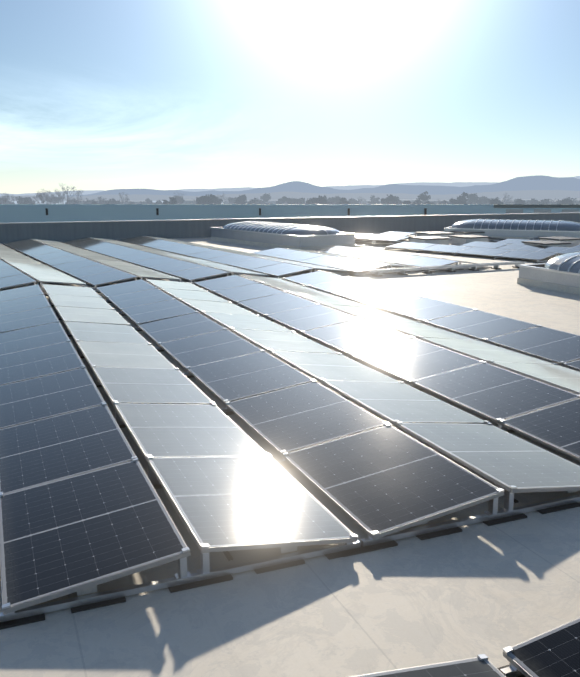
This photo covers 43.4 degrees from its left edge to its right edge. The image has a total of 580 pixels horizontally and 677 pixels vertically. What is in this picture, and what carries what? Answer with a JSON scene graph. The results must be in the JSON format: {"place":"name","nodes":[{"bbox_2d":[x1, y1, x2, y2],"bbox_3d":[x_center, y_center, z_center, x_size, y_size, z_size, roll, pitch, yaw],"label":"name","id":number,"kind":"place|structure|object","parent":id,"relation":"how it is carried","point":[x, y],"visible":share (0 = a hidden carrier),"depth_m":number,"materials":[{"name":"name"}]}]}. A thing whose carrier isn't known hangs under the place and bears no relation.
{"place":"outdoors","nodes":[
{"label":"outdoors","id":0,"kind":"place"},
{"bbox_2d":[11,201,380,203],"bbox_3d":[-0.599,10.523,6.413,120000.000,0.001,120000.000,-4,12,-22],"label":"ground","id":1,"kind":"structure","parent":0,"point":[15,202],"depth_m":2494.00,"materials":[{"name":"grey"}]},
{"bbox_2d":[0,192,19,203],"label":"tree","id":2,"kind":"object","parent":1,"relation":"on","point":[7,195],"visible":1,"depth_m":335.81,"materials":[{"name":"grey plant"}]},
{"bbox_2d":[16,196,33,203],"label":"tree","id":3,"kind":"object","parent":1,"relation":"on","point":[20,200],"visible":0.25,"depth_m":435.24,"materials":[{"name":"grey plant"}]},
{"bbox_2d":[21,197,34,203],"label":"tree","id":4,"kind":"object","parent":1,"relation":"on","point":[27,201],"visible":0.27,"depth_m":429.38,"materials":[{"name":"grey plant"}]},
{"bbox_2d":[33,188,54,203],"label":"tree","id":5,"kind":"object","parent":1,"relation":"on","point":[43,200],"visible":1,"depth_m":327.16,"materials":[{"name":"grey plant"}]},
{"bbox_2d":[44,194,55,203],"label":"tree","id":6,"kind":"object","parent":1,"relation":"on","point":[50,199],"visible":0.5,"depth_m":395.49,"materials":[{"name":"grey plant"}]},
{"bbox_2d":[48,197,59,203],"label":"tree","id":7,"kind":"object","parent":1,"relation":"on","point":[55,202],"visible":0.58,"depth_m":550.91,"materials":[{"name":"grey plant"}]},
{"bbox_2d":[48,184,77,203],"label":"tree","id":8,"kind":"object","parent":1,"relation":"on","point":[62,197],"visible":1,"depth_m":341.49,"materials":[{"name":"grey plant"}]},
{"bbox_2d":[72,190,88,203],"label":"tree","id":9,"kind":"object","parent":1,"relation":"on","point":[77,194],"visible":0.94,"depth_m":333.29,"materials":[{"name":"grey plant"}]},
{"bbox_2d":[93,197,106,203],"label":"tree","id":10,"kind":"object","parent":1,"relation":"on","point":[99,198],"visible":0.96,"depth_m":413.44,"materials":[{"name":"grey plant"}]},
{"bbox_2d":[106,198,119,203],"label":"tree","id":11,"kind":"object","parent":1,"relation":"on","point":[112,201],"visible":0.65,"depth_m":470.37,"materials":[{"name":"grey plant"}]},
{"bbox_2d":[118,192,130,203],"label":"tree","id":12,"kind":"object","parent":1,"relation":"on","point":[127,198],"visible":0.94,"depth_m":404.91,"materials":[{"name":"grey plant"}]},
{"bbox_2d":[145,198,153,203],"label":"tree","id":13,"kind":"object","parent":1,"relation":"on","point":[148,201],"visible":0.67,"depth_m":542.86,"materials":[{"name":"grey plant"}]},
{"bbox_2d":[162,197,176,203],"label":"tree","id":14,"kind":"object","parent":1,"relation":"on","point":[172,200],"visible":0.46,"depth_m":374.26,"materials":[{"name":"grey plant"}]},
{"bbox_2d":[174,193,183,203],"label":"tree","id":15,"kind":"object","parent":1,"relation":"on","point":[177,198],"visible":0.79,"depth_m":402.07,"materials":[{"name":"grey plant"}]},
{"bbox_2d":[196,194,216,203],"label":"tree","id":16,"kind":"object","parent":1,"relation":"on","point":[206,199],"visible":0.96,"depth_m":400.64,"materials":[{"name":"grey plant"}]},
{"bbox_2d":[213,196,222,203],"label":"tree","id":17,"kind":"object","parent":1,"relation":"on","point":[217,201],"visible":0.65,"depth_m":430.69,"materials":[{"name":"grey plant"}]},
{"bbox_2d":[217,194,228,203],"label":"tree","id":18,"kind":"object","parent":1,"relation":"on","point":[223,195],"visible":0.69,"depth_m":473.20,"materials":[{"name":"grey plant"}]},
{"bbox_2d":[228,197,234,203],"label":"tree","id":19,"kind":"object","parent":1,"relation":"on","point":[231,200],"visible":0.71,"depth_m":540.97,"materials":[{"name":"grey plant"}]},
{"bbox_2d":[235,194,246,203],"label":"tree","id":20,"kind":"object","parent":1,"relation":"on","point":[242,199],"visible":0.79,"depth_m":464.19,"materials":[{"name":"grey plant"}]},
{"bbox_2d":[247,197,257,203],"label":"tree","id":21,"kind":"object","parent":1,"relation":"on","point":[252,201],"visible":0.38,"depth_m":464.21,"materials":[{"name":"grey plant"}]},
{"bbox_2d":[258,193,270,203],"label":"tree","id":22,"kind":"object","parent":1,"relation":"on","point":[265,198],"visible":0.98,"depth_m":547.67,"materials":[{"name":"grey plant"}]},
{"bbox_2d":[275,198,284,203],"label":"tree","id":23,"kind":"object","parent":1,"relation":"on","point":[279,201],"visible":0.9,"depth_m":528.30,"materials":[{"name":"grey plant"}]},
{"bbox_2d":[282,196,296,203],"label":"tree","id":24,"kind":"object","parent":1,"relation":"on","point":[287,200],"visible":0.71,"depth_m":500.42,"materials":[{"name":"grey plant"}]},
{"bbox_2d":[0,231,579,676],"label":"roof","id":25,"kind":"structure","parent":1,"relation":"on","point":[476,589],"depth_m":4.58,"materials":[{"name":"white concrete"}]},
{"bbox_2d":[0,236,491,291],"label":"solar array","id":26,"kind":"object","parent":25,"relation":"on","point":[112,257],"visible":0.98,"depth_m":23.18,"materials":[{"name":"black glass"}]},
{"bbox_2d":[210,221,355,250],"bbox_3d":[-0.530,-4.699,32.685,2.861,1.014,7.463,-7,13,-34],"label":"skylight","id":27,"kind":"object","parent":25,"relation":"on","point":[286,235],"visible":1,"depth_m":30.47,"materials":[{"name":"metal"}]},
{"bbox_2d":[0,270,579,629],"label":"solar array","id":28,"kind":"object","parent":25,"relation":"on","point":[83,510],"visible":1,"depth_m":7.33,"materials":[{"name":"black glass"}]},
{"bbox_2d":[0,212,579,242],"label":"parapet wall","id":29,"kind":"structure","parent":25,"relation":"on","point":[119,230],"depth_m":36.44,"materials":[{"name":"paint"}]},
{"bbox_2d":[223,495,518,560],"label":"dc cables","id":30,"kind":"object","parent":25,"relation":"on","point":[231,558],"depth_m":5.12,"materials":[{"name":"black plastic"}]},
{"bbox_2d":[409,236,451,244],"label":"solar panels","id":31,"kind":"object","parent":25,"relation":"on","point":[433,240],"visible":0.79,"depth_m":31.05,"materials":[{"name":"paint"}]},
{"bbox_2d":[416,231,454,237],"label":"solar panels","id":32,"kind":"object","parent":25,"relation":"on","point":[440,234],"visible":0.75,"depth_m":34.38,"materials":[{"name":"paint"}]},
{"bbox_2d":[369,261,524,276],"bbox_3d":[4.858,-2.115,22.010,5.606,0.238,0.260,-5,12,-25],"label":"cable tray","id":33,"kind":"object","parent":25,"relation":"on","point":[449,267],"visible":0.96,"depth_m":21.87,"materials":[{"name":"metal"}]},
{"bbox_2d":[351,618,579,676],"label":"solar array","id":34,"kind":"object","parent":25,"relation":"on","point":[554,652],"visible":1,"depth_m":3.76,"materials":[{"name":"black glass"}]},
{"bbox_2d":[355,231,579,262],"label":"solar array","id":35,"kind":"object","parent":25,"relation":"on","point":[504,248],"visible":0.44,"depth_m":28.40,"materials":[{"name":"black glass"}]},
{"bbox_2d":[450,231,484,235],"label":"solar panels","id":36,"kind":"object","parent":25,"relation":"on","point":[467,233],"visible":0.36,"depth_m":35.15,"materials":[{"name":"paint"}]},
{"bbox_2d":[448,235,490,244],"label":"solar panels","id":37,"kind":"object","parent":25,"relation":"on","point":[460,239],"visible":0.79,"depth_m":32.00,"materials":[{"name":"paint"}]},
{"bbox_2d":[444,219,579,239],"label":"skylight","id":38,"kind":"object","parent":25,"relation":"on","point":[516,229],"visible":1,"depth_m":34.70,"materials":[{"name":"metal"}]},
{"bbox_2d":[522,240,570,246],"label":"solar panels","id":39,"kind":"object","parent":25,"relation":"on","point":[552,243],"visible":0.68,"depth_m":28.59,"materials":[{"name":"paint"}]},
{"bbox_2d":[517,251,579,294],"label":"skylight","id":40,"kind":"object","parent":25,"relation":"on","point":[560,273],"visible":1,"depth_m":18.17,"materials":[{"name":"metal"}]},
{"bbox_2d":[538,236,579,246],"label":"solar panels","id":41,"kind":"object","parent":25,"relation":"on","point":[573,241],"visible":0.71,"depth_m":30.76,"materials":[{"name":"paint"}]},
{"bbox_2d":[0,204,579,222],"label":"hall","id":42,"kind":"structure","parent":1,"relation":"on","point":[12,213],"depth_m":65.17,"materials":[{"name":"grey"}]},
{"bbox_2d":[296,197,305,203],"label":"tree","id":43,"kind":"object","parent":1,"relation":"on","point":[301,200],"visible":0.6,"depth_m":499.40,"materials":[{"name":"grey plant"}]},
{"bbox_2d":[306,197,315,203],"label":"tree","id":44,"kind":"object","parent":1,"relation":"on","point":[310,200],"visible":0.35,"depth_m":412.09,"materials":[{"name":"grey plant"}]},
{"bbox_2d":[311,195,326,203],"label":"tree","id":45,"kind":"object","parent":1,"relation":"on","point":[319,200],"visible":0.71,"depth_m":394.77,"materials":[{"name":"grey plant"}]},
{"bbox_2d":[77,198,579,203],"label":"distant buildings","id":46,"kind":"structure","parent":1,"relation":"on","point":[274,201],"depth_m":815.32,"materials":[{"name":"grey"}]},
{"bbox_2d":[331,197,340,203],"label":"tree","id":47,"kind":"object","parent":1,"relation":"on","point":[335,201],"visible":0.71,"depth_m":491.13,"materials":[{"name":"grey plant"}]},
{"bbox_2d":[338,197,350,203],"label":"tree","id":48,"kind":"object","parent":1,"relation":"on","point":[343,200],"visible":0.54,"depth_m":392.33,"materials":[{"name":"grey plant"}]},
{"bbox_2d":[349,198,359,203],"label":"tree","id":49,"kind":"object","parent":1,"relation":"on","point":[352,201],"visible":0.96,"depth_m":528.48,"materials":[{"name":"grey plant"}]},
{"bbox_2d":[368,195,379,203],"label":"tree","id":50,"kind":"object","parent":1,"relation":"on","point":[373,199],"visible":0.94,"depth_m":537.84,"materials":[{"name":"grey plant"}]},
{"bbox_2d":[381,194,397,203],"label":"tree","id":51,"kind":"object","parent":1,"relation":"on","point":[390,199],"visible":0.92,"depth_m":417.10,"materials":[{"name":"grey plant"}]},
{"bbox_2d":[414,191,430,203],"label":"tree","id":52,"kind":"object","parent":1,"relation":"on","point":[424,197],"visible":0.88,"depth_m":423.78,"materials":[{"name":"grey plant"}]},
{"bbox_2d":[449,199,466,203],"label":"tree","id":53,"kind":"object","parent":1,"relation":"on","point":[453,201],"visible":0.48,"depth_m":390.42,"materials":[{"name":"grey plant"}]},
{"bbox_2d":[457,192,467,200],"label":"tree","id":54,"kind":"object","parent":1,"relation":"on","point":[463,197],"visible":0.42,"depth_m":406.96,"materials":[{"name":"grey plant"}]},
{"bbox_2d":[468,193,481,203],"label":"tree","id":55,"kind":"object","parent":1,"relation":"on","point":[474,198],"visible":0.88,"depth_m":478.50,"materials":[{"name":"grey plant"}]},
{"bbox_2d":[481,198,493,203],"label":"tree","id":56,"kind":"object","parent":1,"relation":"on","point":[485,201],"visible":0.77,"depth_m":481.98,"materials":[{"name":"grey plant"}]},
{"bbox_2d":[489,197,503,203],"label":"tree","id":57,"kind":"object","parent":1,"relation":"on","point":[495,201],"visible":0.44,"depth_m":379.16,"materials":[{"name":"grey plant"}]},
{"bbox_2d":[502,193,512,203],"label":"tree","id":58,"kind":"object","parent":1,"relation":"on","point":[504,198],"visible":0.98,"depth_m":443.09,"materials":[{"name":"grey plant"}]},
{"bbox_2d":[515,199,525,203],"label":"tree","id":59,"kind":"object","parent":1,"relation":"on","point":[519,201],"visible":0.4,"depth_m":410.30,"materials":[{"name":"grey plant"}]},
{"bbox_2d":[530,198,539,203],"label":"tree","id":60,"kind":"object","parent":1,"relation":"on","point":[533,201],"visible":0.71,"depth_m":480.82,"materials":[{"name":"grey plant"}]},
{"bbox_2d":[537,199,549,203],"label":"tree","id":61,"kind":"object","parent":1,"relation":"on","point":[544,201],"visible":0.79,"depth_m":454.30,"materials":[{"name":"grey plant"}]},
{"bbox_2d":[560,197,573,203],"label":"tree","id":62,"kind":"object","parent":1,"relation":"on","point":[566,201],"visible":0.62,"depth_m":389.75,"materials":[{"name":"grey plant"}]},
{"bbox_2d":[0,190,579,200],"bbox_3d":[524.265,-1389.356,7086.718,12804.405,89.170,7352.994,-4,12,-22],"label":"foothills","id":63,"kind":"structure","parent":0,"point":[542,194],"depth_m":5760.69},
{"bbox_2d":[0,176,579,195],"bbox_3d":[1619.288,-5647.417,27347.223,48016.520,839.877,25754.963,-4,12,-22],"label":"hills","id":64,"kind":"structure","parent":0,"point":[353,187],"depth_m":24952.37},
{"bbox_2d":[0,0,579,193],"label":"sky","id":65,"kind":"structure","parent":0,"point":[104,95],"materials":[{"name":"blue"}]},
{"bbox_2d":[60,175,579,196],"bbox_3d":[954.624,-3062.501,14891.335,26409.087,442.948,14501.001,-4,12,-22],"label":"hills","id":66,"kind":"structure","parent":0,"point":[539,182],"depth_m":12940.19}
]}

